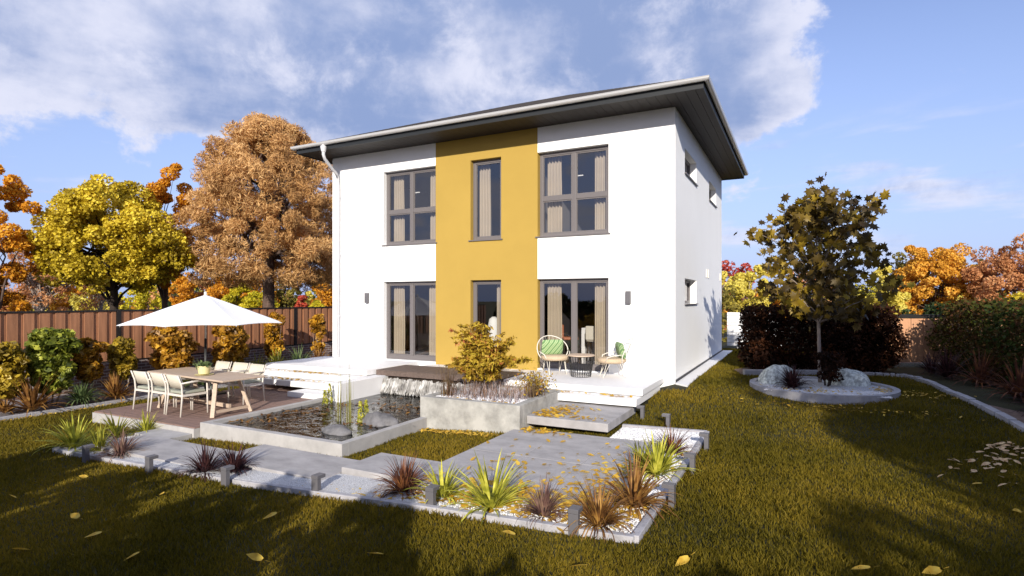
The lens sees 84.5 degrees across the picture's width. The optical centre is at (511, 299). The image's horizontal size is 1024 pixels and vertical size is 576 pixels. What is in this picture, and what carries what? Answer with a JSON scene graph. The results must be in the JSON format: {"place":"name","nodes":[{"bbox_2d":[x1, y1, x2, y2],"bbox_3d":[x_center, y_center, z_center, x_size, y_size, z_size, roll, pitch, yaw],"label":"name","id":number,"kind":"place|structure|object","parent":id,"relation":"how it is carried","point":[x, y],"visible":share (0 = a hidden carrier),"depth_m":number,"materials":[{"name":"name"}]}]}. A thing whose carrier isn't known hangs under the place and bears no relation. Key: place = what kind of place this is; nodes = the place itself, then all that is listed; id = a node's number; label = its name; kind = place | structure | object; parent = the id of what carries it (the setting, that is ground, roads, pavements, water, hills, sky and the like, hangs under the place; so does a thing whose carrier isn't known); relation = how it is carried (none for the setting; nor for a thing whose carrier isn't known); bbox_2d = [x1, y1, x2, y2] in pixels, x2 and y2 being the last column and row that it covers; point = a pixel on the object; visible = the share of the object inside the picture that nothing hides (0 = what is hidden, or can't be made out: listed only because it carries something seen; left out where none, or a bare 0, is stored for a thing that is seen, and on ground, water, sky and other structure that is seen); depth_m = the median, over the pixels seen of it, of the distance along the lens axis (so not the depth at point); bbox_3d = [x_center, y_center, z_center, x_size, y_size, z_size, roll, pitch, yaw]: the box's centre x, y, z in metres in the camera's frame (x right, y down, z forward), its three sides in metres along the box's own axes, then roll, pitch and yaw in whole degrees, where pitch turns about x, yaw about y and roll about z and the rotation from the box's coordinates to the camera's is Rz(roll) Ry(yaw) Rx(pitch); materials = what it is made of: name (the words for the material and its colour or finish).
{"place":"outdoors","nodes":[
{"label":"outdoors","id":0,"kind":"place"},
{"bbox_2d":[0,322,1023,575],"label":"lawn","id":1,"kind":"structure","parent":0,"point":[310,428],"depth_m":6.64,"materials":[{"name":"plant"}]},
{"bbox_2d":[0,164,46,310],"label":"autumn tree","id":2,"kind":"object","parent":1,"relation":"on","point":[14,192],"visible":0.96,"depth_m":22.27,"materials":[{"name":"brown plant"}]},
{"bbox_2d":[2,233,76,312],"bbox_3d":[-27.710,-0.925,33.236,4.031,7.058,3.977,0,0,27],"label":"autumn tree","id":3,"kind":"object","parent":1,"relation":"on","point":[42,297],"visible":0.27,"depth_m":32.73,"materials":[{"name":"orange plant"}]},
{"bbox_2d":[0,379,219,416],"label":"mulch bed","id":4,"kind":"object","parent":1,"relation":"on","point":[60,403],"visible":0.09,"depth_m":13.30,"materials":[{"name":"soil"}]},
{"bbox_2d":[0,341,31,412],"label":"garden shrub","id":5,"kind":"object","parent":4,"relation":"on","point":[15,359],"visible":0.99,"depth_m":11.93,"materials":[{"name":"yellow plant"}]},
{"bbox_2d":[1,369,73,417],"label":"flax plant","id":6,"kind":"object","parent":4,"relation":"on","point":[28,399],"visible":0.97,"depth_m":12.03,"materials":[{"name":"orange plant"}]},
{"bbox_2d":[23,327,83,406],"bbox_3d":[-10.457,1.538,12.767,1.199,1.844,1.093,0,0,27],"label":"garden shrub","id":7,"kind":"object","parent":4,"relation":"on","point":[50,351],"visible":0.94,"depth_m":12.60,"materials":[{"name":"green plant"}]},
{"bbox_2d":[52,380,106,406],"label":"yucca","id":8,"kind":"object","parent":4,"relation":"on","point":[82,394],"visible":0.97,"depth_m":12.96,"materials":[{"name":"green plant"}]},
{"bbox_2d":[72,337,109,399],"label":"garden shrub","id":9,"kind":"object","parent":4,"relation":"on","point":[88,359],"visible":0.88,"depth_m":13.40,"materials":[{"name":"orange plant"}]},
{"bbox_2d":[91,371,139,401],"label":"flax plant","id":10,"kind":"object","parent":4,"relation":"on","point":[113,388],"visible":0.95,"depth_m":13.51,"materials":[{"name":"orange plant"}]},
{"bbox_2d":[106,336,138,390],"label":"garden shrub","id":11,"kind":"object","parent":4,"relation":"on","point":[122,358],"visible":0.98,"depth_m":14.14,"materials":[{"name":"yellow plant"}]},
{"bbox_2d":[144,326,199,375],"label":"garden shrub","id":12,"kind":"object","parent":4,"relation":"on","point":[172,346],"visible":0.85,"depth_m":15.24,"materials":[{"name":"orange plant"}]},
{"bbox_2d":[211,325,249,368],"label":"garden shrub","id":13,"kind":"object","parent":4,"relation":"on","point":[229,345],"visible":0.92,"depth_m":16.82,"materials":[{"name":"orange plant"}]},
{"bbox_2d":[263,312,285,359],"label":"garden shrub","id":14,"kind":"object","parent":4,"relation":"on","point":[273,333],"visible":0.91,"depth_m":18.66,"materials":[{"name":"orange plant"}]},
{"bbox_2d":[308,313,326,355],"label":"garden shrub","id":15,"kind":"object","parent":4,"relation":"on","point":[317,322],"visible":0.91,"depth_m":20.38,"materials":[{"name":"orange plant"}]},
{"bbox_2d":[26,173,197,309],"bbox_3d":[-16.902,-1.377,24.050,5.914,7.971,5.809,0,0,-39],"label":"autumn tree","id":16,"kind":"object","parent":1,"relation":"on","point":[133,253],"visible":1,"depth_m":22.70,"materials":[{"name":"yellow plant"}]},
{"bbox_2d":[0,383,261,421],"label":"kerb","id":17,"kind":"structure","parent":1,"relation":"on","point":[45,412],"depth_m":12.69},
{"bbox_2d":[140,162,193,308],"bbox_3d":[-16.798,-2.033,26.983,2.796,9.288,3.222,0,0,27],"label":"autumn tree","id":18,"kind":"object","parent":1,"relation":"on","point":[159,189],"visible":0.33,"depth_m":26.97,"materials":[{"name":"brown plant"}]},
{"bbox_2d":[1,342,332,402],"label":"brick wall","id":19,"kind":"structure","parent":1,"relation":"on","point":[144,365],"depth_m":17.25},
{"bbox_2d":[0,307,332,362],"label":"wooden fence","id":20,"kind":"object","parent":19,"relation":"on","point":[97,325],"visible":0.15,"depth_m":15.56,"materials":[{"name":"brown wood"}]},
{"bbox_2d":[92,384,329,438],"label":"wooden deck","id":21,"kind":"structure","parent":1,"relation":"on","point":[188,421],"depth_m":11.42,"materials":[{"name":"wood"}]},
{"bbox_2d":[131,370,174,410],"bbox_3d":[-7.440,1.848,11.655,0.540,0.806,0.606,0,0,27],"label":"dining chair","id":22,"kind":"object","parent":21,"relation":"on","point":[141,377],"visible":0.66,"depth_m":11.47,"materials":[{"name":"beige"}]},
{"bbox_2d":[147,372,191,413],"bbox_3d":[-6.919,1.848,11.379,0.540,0.806,0.606,0,0,29],"label":"dining chair","id":23,"kind":"object","parent":21,"relation":"on","point":[157,379],"visible":0.72,"depth_m":11.21,"materials":[{"name":"beige"}]},
{"bbox_2d":[163,374,207,416],"bbox_3d":[-6.425,1.848,11.093,0.540,0.806,0.606,0,0,30],"label":"dining chair","id":24,"kind":"object","parent":21,"relation":"on","point":[174,381],"visible":0.94,"depth_m":10.97,"materials":[{"name":"beige"}]},
{"bbox_2d":[116,291,281,397],"bbox_3d":[-7.239,1.030,13.300,3.276,2.439,3.276,0,0,-26],"label":"parasol","id":25,"kind":"object","parent":21,"relation":"on","point":[205,310],"visible":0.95,"depth_m":12.48,"materials":[{"name":"white fabric"}]},
{"bbox_2d":[147,367,264,417],"bbox_3d":[-6.301,1.885,11.534,2.760,0.749,0.888,0,0,32],"label":"dining table","id":26,"kind":"object","parent":21,"relation":"on","point":[217,377],"visible":0.95,"depth_m":11.27,"materials":[{"name":"brown wood"}]},
{"bbox_2d":[228,363,265,404],"bbox_3d":[-5.834,1.848,12.428,0.540,0.806,0.606,0,0,29],"label":"dining chair","id":27,"kind":"object","parent":21,"relation":"on","point":[257,369],"visible":0.8,"depth_m":12.49,"materials":[{"name":"beige"}]},
{"bbox_2d":[165,111,332,307],"bbox_3d":[-11.566,-3.164,27.086,8.245,11.532,8.598,0,0,27],"label":"larch tree","id":28,"kind":"object","parent":1,"relation":"on","point":[251,156],"visible":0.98,"depth_m":25.11,"materials":[{"name":"brown plant"}]},
{"bbox_2d":[213,444,359,479],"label":"paving slab","id":29,"kind":"structure","parent":1,"relation":"on","point":[287,461],"depth_m":7.91,"materials":[{"name":"concrete"}]},
{"bbox_2d":[200,397,425,456],"bbox_3d":[-3.073,2.413,11.119,3.330,0.475,4.270,0,0,27],"label":"pond basin","id":30,"kind":"object","parent":1,"relation":"on","point":[218,429],"visible":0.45,"depth_m":9.49,"materials":[{"name":"concrete"}]},
{"bbox_2d":[226,393,419,439],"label":"pond water","id":31,"kind":"structure","parent":30,"relation":"in","point":[320,418],"depth_m":11.19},
{"bbox_2d":[229,397,419,428],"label":"pond litter","id":32,"kind":"object","parent":31,"relation":"on","point":[326,409],"visible":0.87,"depth_m":11.20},
{"bbox_2d":[361,411,398,432],"bbox_3d":[-2.402,2.258,10.203,0.780,0.469,0.498,0,0,27],"label":"pond rock","id":33,"kind":"object","parent":31,"relation":"in","point":[378,420],"visible":0.64,"depth_m":10.05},
{"bbox_2d":[330,375,387,411],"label":"terrace wall","id":34,"kind":"structure","parent":1,"relation":"on","point":[365,387],"depth_m":12.82,"materials":[{"name":"concrete"}]},
{"bbox_2d":[376,365,525,384],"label":"wooden bridge","id":35,"kind":"structure","parent":34,"relation":"on","point":[417,371],"depth_m":13.36,"materials":[{"name":"brown wood"}]},
{"bbox_2d":[380,376,469,402],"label":"waterfall","id":36,"kind":"structure","parent":35,"relation":"attached to","point":[404,387],"depth_m":13.16,"materials":[{"name":"white liquid"}]},
{"bbox_2d":[65,427,683,541],"bbox_3d":[-2.186,2.417,9.170,9.580,0.513,4.820,0,0,27],"label":"gravel bed","id":37,"kind":"object","parent":1,"relation":"on","point":[345,483],"visible":0.12,"depth_m":7.06,"materials":[{"name":"gravel"}]},
{"bbox_2d":[32,411,113,454],"bbox_3d":[-7.246,2.174,9.318,1.025,0.663,1.184,0,0,27],"label":"flax plant","id":38,"kind":"object","parent":37,"relation":"on","point":[73,435],"visible":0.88,"depth_m":9.23,"materials":[{"name":"green plant"}]},
{"bbox_2d":[67,423,119,456],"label":"flax plant","id":39,"kind":"object","parent":37,"relation":"on","point":[98,440],"visible":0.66,"depth_m":8.99,"materials":[{"name":"green plant"}]},
{"bbox_2d":[89,427,148,463],"bbox_3d":[-6.027,2.262,8.700,0.850,0.615,0.927,0,0,27],"label":"cordyline","id":40,"kind":"object","parent":37,"relation":"on","point":[122,445],"visible":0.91,"depth_m":8.65,"materials":[{"name":"brown plant"}]},
{"bbox_2d":[97,435,236,465],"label":"paving slab","id":41,"kind":"structure","parent":37,"relation":"on","point":[169,450],"depth_m":8.82,"materials":[{"name":"concrete"}]},
{"bbox_2d":[168,437,236,482],"bbox_3d":[-4.189,2.204,7.684,0.808,0.671,0.863,0,0,27],"label":"cordyline","id":42,"kind":"object","parent":37,"relation":"on","point":[203,465],"visible":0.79,"depth_m":7.63,"materials":[{"name":"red plant"}]},
{"bbox_2d":[200,441,260,478],"bbox_3d":[-3.761,2.205,7.678,0.885,0.624,0.824,0,0,27],"label":"cordyline","id":43,"kind":"object","parent":37,"relation":"on","point":[239,461],"visible":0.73,"depth_m":7.68,"materials":[{"name":"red plant"}]},
{"bbox_2d":[371,451,436,500],"bbox_3d":[-1.289,2.082,6.637,0.824,0.687,0.930,0,0,-17],"label":"cordyline","id":44,"kind":"object","parent":37,"relation":"on","point":[403,479],"visible":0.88,"depth_m":6.62,"materials":[{"name":"red plant"}]},
{"bbox_2d":[405,457,473,504],"bbox_3d":[-0.800,2.043,6.402,0.834,0.564,0.887,0,0,27],"label":"flax plant","id":45,"kind":"object","parent":37,"relation":"on","point":[445,485],"visible":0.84,"depth_m":6.36,"materials":[{"name":"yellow plant"}]},
{"bbox_2d":[264,369,683,533],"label":"leaf litter","id":46,"kind":"object","parent":37,"relation":"on","point":[529,488],"visible":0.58,"depth_m":6.60,"materials":[{"name":"plant"}]},
{"bbox_2d":[69,385,891,532],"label":"pebbles","id":47,"kind":"object","parent":37,"relation":"on","point":[692,439],"visible":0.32,"depth_m":8.94,"materials":[{"name":"gravel"}]},
{"bbox_2d":[440,447,535,525],"bbox_3d":[-0.263,1.935,6.031,1.078,0.726,1.110,0,0,-39],"label":"flax plant","id":48,"kind":"object","parent":37,"relation":"on","point":[487,497],"visible":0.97,"depth_m":5.97,"materials":[{"name":"green plant"}]},
{"bbox_2d":[512,474,570,529],"bbox_3d":[0.326,2.049,5.736,0.728,0.576,0.791,0,0,27],"label":"cordyline","id":49,"kind":"object","parent":37,"relation":"on","point":[544,504],"visible":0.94,"depth_m":5.68,"materials":[{"name":"brown plant"}]},
{"bbox_2d":[549,476,636,543],"bbox_3d":[0.838,2.023,5.445,0.880,0.620,0.933,0,0,27],"label":"cordyline","id":50,"kind":"object","parent":37,"relation":"on","point":[599,515],"visible":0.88,"depth_m":5.42,"materials":[{"name":"orange plant"}]},
{"bbox_2d":[592,446,679,527],"bbox_3d":[1.297,1.953,5.915,1.049,0.844,1.127,0,0,27],"label":"flax plant","id":51,"kind":"object","parent":37,"relation":"on","point":[638,490],"visible":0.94,"depth_m":5.89,"materials":[{"name":"orange plant"}]},
{"bbox_2d":[622,426,703,484],"bbox_3d":[1.798,1.915,6.981,0.988,0.706,1.089,0,0,-6],"label":"flax plant","id":52,"kind":"object","parent":37,"relation":"on","point":[660,461],"visible":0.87,"depth_m":6.96,"materials":[{"name":"green plant"}]},
{"bbox_2d":[52,424,708,544],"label":"kerb","id":53,"kind":"structure","parent":1,"relation":"on","point":[644,525],"depth_m":6.25,"materials":[{"name":"concrete"}]},
{"bbox_2d":[342,453,439,480],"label":"paving slab","id":54,"kind":"structure","parent":1,"relation":"on","point":[366,467],"depth_m":7.50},
{"bbox_2d":[416,449,521,490],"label":"paving slab","id":55,"kind":"structure","parent":1,"relation":"on","point":[461,460],"depth_m":7.53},
{"bbox_2d":[0,384,976,436],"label":"leaf litter","id":56,"kind":"object","parent":1,"relation":"on","point":[468,432],"visible":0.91,"depth_m":10.13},
{"bbox_2d":[420,383,560,433],"bbox_3d":[-0.369,2.225,10.820,2.060,0.850,1.850,0,0,27],"label":"planter box","id":57,"kind":"object","parent":1,"relation":"on","point":[441,413],"visible":0.54,"depth_m":10.04,"materials":[{"name":"concrete"}]},
{"bbox_2d":[444,321,533,392],"bbox_3d":[-0.547,1.123,11.104,1.900,1.427,1.305,0,0,27],"label":"nandina shrub","id":58,"kind":"object","parent":57,"relation":"in","point":[484,359],"visible":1,"depth_m":10.85,"materials":[{"name":"yellow plant"}]},
{"bbox_2d":[444,378,538,402],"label":"heather","id":59,"kind":"object","parent":57,"relation":"in","point":[494,394],"visible":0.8,"depth_m":10.54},
{"bbox_2d":[471,429,563,455],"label":"paving slab","id":60,"kind":"structure","parent":1,"relation":"on","point":[521,443],"depth_m":8.69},
{"bbox_2d":[290,75,748,387],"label":"house","id":61,"kind":"structure","parent":1,"relation":"on","point":[650,255],"depth_m":14.21,"materials":[{"name":"white"}]},
{"bbox_2d":[394,286,404,353],"bbox_3d":[-3.231,0.385,16.132,0.380,2.570,0.070,0,0,27],"label":"curtain","id":62,"kind":"object","parent":61,"relation":"hanging from","point":[399,319],"visible":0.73,"depth_m":16.12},
{"bbox_2d":[394,175,404,241],"bbox_3d":[-3.222,-2.510,16.127,0.401,2.420,0.070,0,0,27],"label":"curtain","id":63,"kind":"object","parent":61,"relation":"hanging from","point":[399,203],"visible":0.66,"depth_m":16.12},
{"bbox_2d":[381,167,436,245],"bbox_3d":[-2.798,-2.552,15.616,1.873,2.088,0.275,0,0,27],"label":"window","id":64,"kind":"structure","parent":61,"relation":"in","point":[412,210],"depth_m":15.66,"materials":[{"name":"grey"}]},
{"bbox_2d":[387,281,435,360],"bbox_3d":[-2.767,0.590,15.677,1.773,2.173,0.082,0,0,27],"label":"terrace door","id":65,"kind":"structure","parent":61,"relation":"in","point":[412,356],"depth_m":15.66,"materials":[{"name":"grey"}]},
{"bbox_2d":[429,285,435,355],"bbox_3d":[-2.080,0.385,15.546,0.503,2.570,0.070,0,0,27],"label":"curtain","id":66,"kind":"object","parent":61,"relation":"hanging from","point":[432,319],"visible":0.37,"depth_m":15.60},
{"bbox_2d":[480,164,490,235],"bbox_3d":[-0.705,-2.510,14.845,0.349,2.420,0.070,0,0,27],"label":"curtain","id":67,"kind":"object","parent":61,"relation":"hanging from","point":[485,200],"visible":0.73,"depth_m":14.84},
{"bbox_2d":[468,158,502,241],"bbox_3d":[-0.640,-2.557,14.498,0.993,2.098,0.240,0,0,27],"label":"window","id":68,"kind":"structure","parent":61,"relation":"in","point":[493,161],"depth_m":14.72,"materials":[{"name":"grey"}]},
{"bbox_2d":[548,156,561,231],"bbox_3d":[1.069,-2.510,13.942,0.411,2.420,0.070,0,0,27],"label":"curtain","id":69,"kind":"object","parent":61,"relation":"hanging from","point":[554,188],"visible":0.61,"depth_m":13.94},
{"bbox_2d":[548,283,561,361],"bbox_3d":[1.060,0.385,13.947,0.390,2.570,0.070,0,0,27],"label":"curtain","id":70,"kind":"object","parent":61,"relation":"hanging from","point":[554,309],"visible":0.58,"depth_m":13.94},
{"bbox_2d":[535,145,609,237],"bbox_3d":[1.467,-2.547,13.445,1.883,2.078,0.275,0,0,27],"label":"window","id":71,"kind":"structure","parent":61,"relation":"in","point":[574,196],"depth_m":13.47,"materials":[{"name":"grey"}]},
{"bbox_2d":[540,278,608,371],"bbox_3d":[1.497,0.590,13.506,1.783,2.173,0.082,0,0,27],"label":"terrace door","id":72,"kind":"structure","parent":61,"relation":"in","point":[574,282],"depth_m":13.47,"materials":[{"name":"grey"}]},
{"bbox_2d":[595,283,605,364],"bbox_3d":[2.202,0.385,13.366,0.493,2.570,0.070,0,0,27],"label":"curtain","id":73,"kind":"object","parent":61,"relation":"hanging from","point":[600,319],"visible":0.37,"depth_m":13.42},
{"bbox_2d":[595,151,605,229],"bbox_3d":[2.202,-2.510,13.366,0.493,2.420,0.070,0,0,27],"label":"curtain","id":74,"kind":"object","parent":61,"relation":"hanging from","point":[600,185],"visible":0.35,"depth_m":13.42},
{"bbox_2d":[464,456,579,500],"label":"paving slab","id":75,"kind":"structure","parent":1,"relation":"on","point":[554,469],"depth_m":7.22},
{"bbox_2d":[524,432,614,463],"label":"paving slab","id":76,"kind":"structure","parent":1,"relation":"on","point":[582,445],"depth_m":8.34,"materials":[{"name":"concrete"}]},
{"bbox_2d":[540,464,628,509],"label":"paving slab","id":77,"kind":"structure","parent":1,"relation":"on","point":[578,475],"depth_m":6.86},
{"bbox_2d":[582,438,663,469],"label":"paving slab","id":78,"kind":"structure","parent":1,"relation":"on","point":[612,451],"depth_m":8.06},
{"bbox_2d":[676,350,731,386],"bbox_3d":[5.609,1.921,15.912,0.324,0.262,8.850,0,0,27],"label":"gravel margin","id":79,"kind":"object","parent":1,"relation":"on","point":[686,380],"visible":0.5,"depth_m":14.52,"materials":[{"name":"gravel"}]},
{"bbox_2d":[722,285,741,341],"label":"autumn tree","id":80,"kind":"object","parent":1,"relation":"on","point":[726,297],"visible":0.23,"depth_m":29.61,"materials":[{"name":"yellow plant"}]},
{"bbox_2d":[722,264,770,322],"bbox_3d":[13.221,0.301,31.904,3.165,4.621,3.033,0,0,-18],"label":"autumn tree","id":81,"kind":"object","parent":1,"relation":"on","point":[741,282],"visible":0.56,"depth_m":31.73,"materials":[{"name":"yellow plant"}]},
{"bbox_2d":[756,378,892,393],"bbox_3d":[6.288,1.938,11.465,2.480,0.325,2.480,0,0,27],"label":"round gravel bed","id":82,"kind":"object","parent":1,"relation":"on","point":[823,386],"visible":0.17,"depth_m":11.49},
{"bbox_2d":[772,363,818,389],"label":"yucca","id":83,"kind":"object","parent":82,"relation":"on","point":[791,379],"visible":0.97,"depth_m":11.25,"materials":[{"name":"red plant"}]},
{"bbox_2d":[734,172,915,381],"bbox_3d":[6.714,-0.470,12.248,3.227,4.644,2.983,0,0,-36],"label":"maple tree","id":84,"kind":"object","parent":82,"relation":"on","point":[816,213],"visible":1,"depth_m":11.76,"materials":[{"name":"green plant"}]},
{"bbox_2d":[813,351,847,386],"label":"garden shrub","id":85,"kind":"object","parent":82,"relation":"on","point":[835,363],"visible":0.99,"depth_m":11.44,"materials":[{"name":"black plant"}]},
{"bbox_2d":[826,368,870,386],"bbox_3d":[7.073,1.834,11.842,0.913,0.750,0.719,10,0,-2],"label":"boulder","id":86,"kind":"object","parent":82,"relation":"on","point":[856,378],"visible":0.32,"depth_m":11.57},
{"bbox_2d":[749,376,900,404],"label":"round kerb","id":87,"kind":"structure","parent":1,"relation":"on","point":[824,398],"depth_m":10.40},
{"bbox_2d":[735,362,1023,422],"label":"planting bed","id":88,"kind":"object","parent":1,"relation":"on","point":[1016,415],"visible":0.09,"depth_m":9.44,"materials":[{"name":"brown soil"}]},
{"bbox_2d":[735,300,911,371],"bbox_3d":[7.876,0.968,14.412,4.044,1.909,1.855,0,0,-1],"label":"hedge","id":89,"kind":"object","parent":88,"relation":"on","point":[868,346],"visible":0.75,"depth_m":13.90,"materials":[{"name":"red plant"}]},
{"bbox_2d":[913,346,977,381],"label":"flax plant","id":90,"kind":"object","parent":88,"relation":"on","point":[945,365],"visible":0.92,"depth_m":12.85,"materials":[{"name":"red plant"}]},
{"bbox_2d":[921,293,1023,386],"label":"hedge","id":91,"kind":"object","parent":88,"relation":"on","point":[994,337],"visible":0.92,"depth_m":12.77,"materials":[{"name":"green plant"}]},
{"bbox_2d":[938,346,1012,388],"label":"flax plant","id":92,"kind":"object","parent":88,"relation":"on","point":[981,369],"visible":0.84,"depth_m":11.82,"materials":[{"name":"red plant"}]},
{"bbox_2d":[964,353,1023,400],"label":"flax plant","id":93,"kind":"object","parent":88,"relation":"on","point":[1012,388],"visible":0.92,"depth_m":10.16,"materials":[{"name":"red plant"}]},
{"bbox_2d":[857,264,911,318],"bbox_3d":[22.251,0.215,33.907,3.138,4.800,2.664,0,0,27],"label":"autumn tree","id":94,"kind":"object","parent":1,"relation":"on","point":[900,299],"visible":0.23,"depth_m":33.52,"materials":[{"name":"yellow plant"}]},
{"bbox_2d":[824,314,1010,361],"bbox_3d":[11.478,1.065,15.412,6.106,1.310,0.070,0,0,0],"label":"wooden fence","id":95,"kind":"object","parent":1,"relation":"on","point":[917,345],"visible":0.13,"depth_m":15.39,"materials":[{"name":"brown wood"}]},
{"bbox_2d":[822,372,1023,431],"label":"kerb","id":96,"kind":"structure","parent":1,"relation":"on","point":[1011,420],"depth_m":9.94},
{"bbox_2d":[890,242,987,313],"bbox_3d":[27.832,-0.525,36.944,5.073,6.470,5.520,0,0,-9],"label":"autumn tree","id":97,"kind":"object","parent":1,"relation":"on","point":[942,265],"visible":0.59,"depth_m":36.08,"materials":[{"name":"brown plant"}]},
{"bbox_2d":[960,233,1023,301],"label":"autumn tree","id":98,"kind":"object","parent":1,"relation":"on","point":[989,278],"visible":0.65,"depth_m":32.84,"materials":[{"name":"brown plant"}]},
{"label":"terrace foundation","id":99,"kind":"structure","parent":1,"relation":"on","visible":0},
{"bbox_2d":[256,376,335,389],"bbox_3d":[-4.714,2.053,14.474,3.060,0.135,1.980,0,0,27],"label":"terrace step","id":100,"kind":"object","parent":99,"relation":"on","point":[310,384],"visible":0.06,"depth_m":13.69,"materials":[{"name":"concrete"}]},
{"bbox_2d":[264,368,375,381],"bbox_3d":[-4.720,1.905,14.904,3.460,0.130,2.020,0,0,27],"label":"terrace step","id":101,"kind":"object","parent":100,"relation":"on","point":[306,375],"visible":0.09,"depth_m":14.01,"materials":[{"name":"concrete"}]},
{"bbox_2d":[266,356,418,375],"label":"terrace slab","id":102,"kind":"structure","parent":101,"relation":"on","point":[352,366],"depth_m":14.73,"materials":[{"name":"concrete"}]},
{"bbox_2d":[527,401,635,431],"bbox_3d":[1.297,2.080,10.202,1.450,0.140,1.740,0,0,27],"label":"platform step","id":103,"kind":"object","parent":99,"relation":"on","point":[613,416],"visible":0.74,"depth_m":9.71,"materials":[{"name":"concrete"}]},
{"bbox_2d":[514,385,659,406],"bbox_3d":[1.514,1.907,11.853,2.740,0.135,2.000,0,0,27],"label":"terrace step","id":104,"kind":"object","parent":99,"relation":"on","point":[599,398],"visible":0.34,"depth_m":10.79,"materials":[{"name":"concrete"}]},
{"bbox_2d":[504,369,663,395],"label":"terrace slab","id":105,"kind":"structure","parent":104,"relation":"on","point":[637,385],"depth_m":11.68,"materials":[{"name":"concrete"}]},
{"bbox_2d":[0,0,1023,301],"label":"sky","id":106,"kind":"structure","parent":0,"point":[922,101],"materials":[{"name":"blue"}]},
{"label":"meadow","id":107,"kind":"structure","parent":0,"visible":0},
{"bbox_2d":[126,284,161,308],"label":"autumn tree","id":108,"kind":"object","parent":107,"relation":"on","point":[142,301],"visible":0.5,"depth_m":67.29,"materials":[{"name":"yellow plant"}]},
{"bbox_2d":[168,272,197,304],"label":"autumn tree","id":109,"kind":"object","parent":107,"relation":"on","point":[183,285],"visible":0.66,"depth_m":61.42,"materials":[{"name":"brown plant"}]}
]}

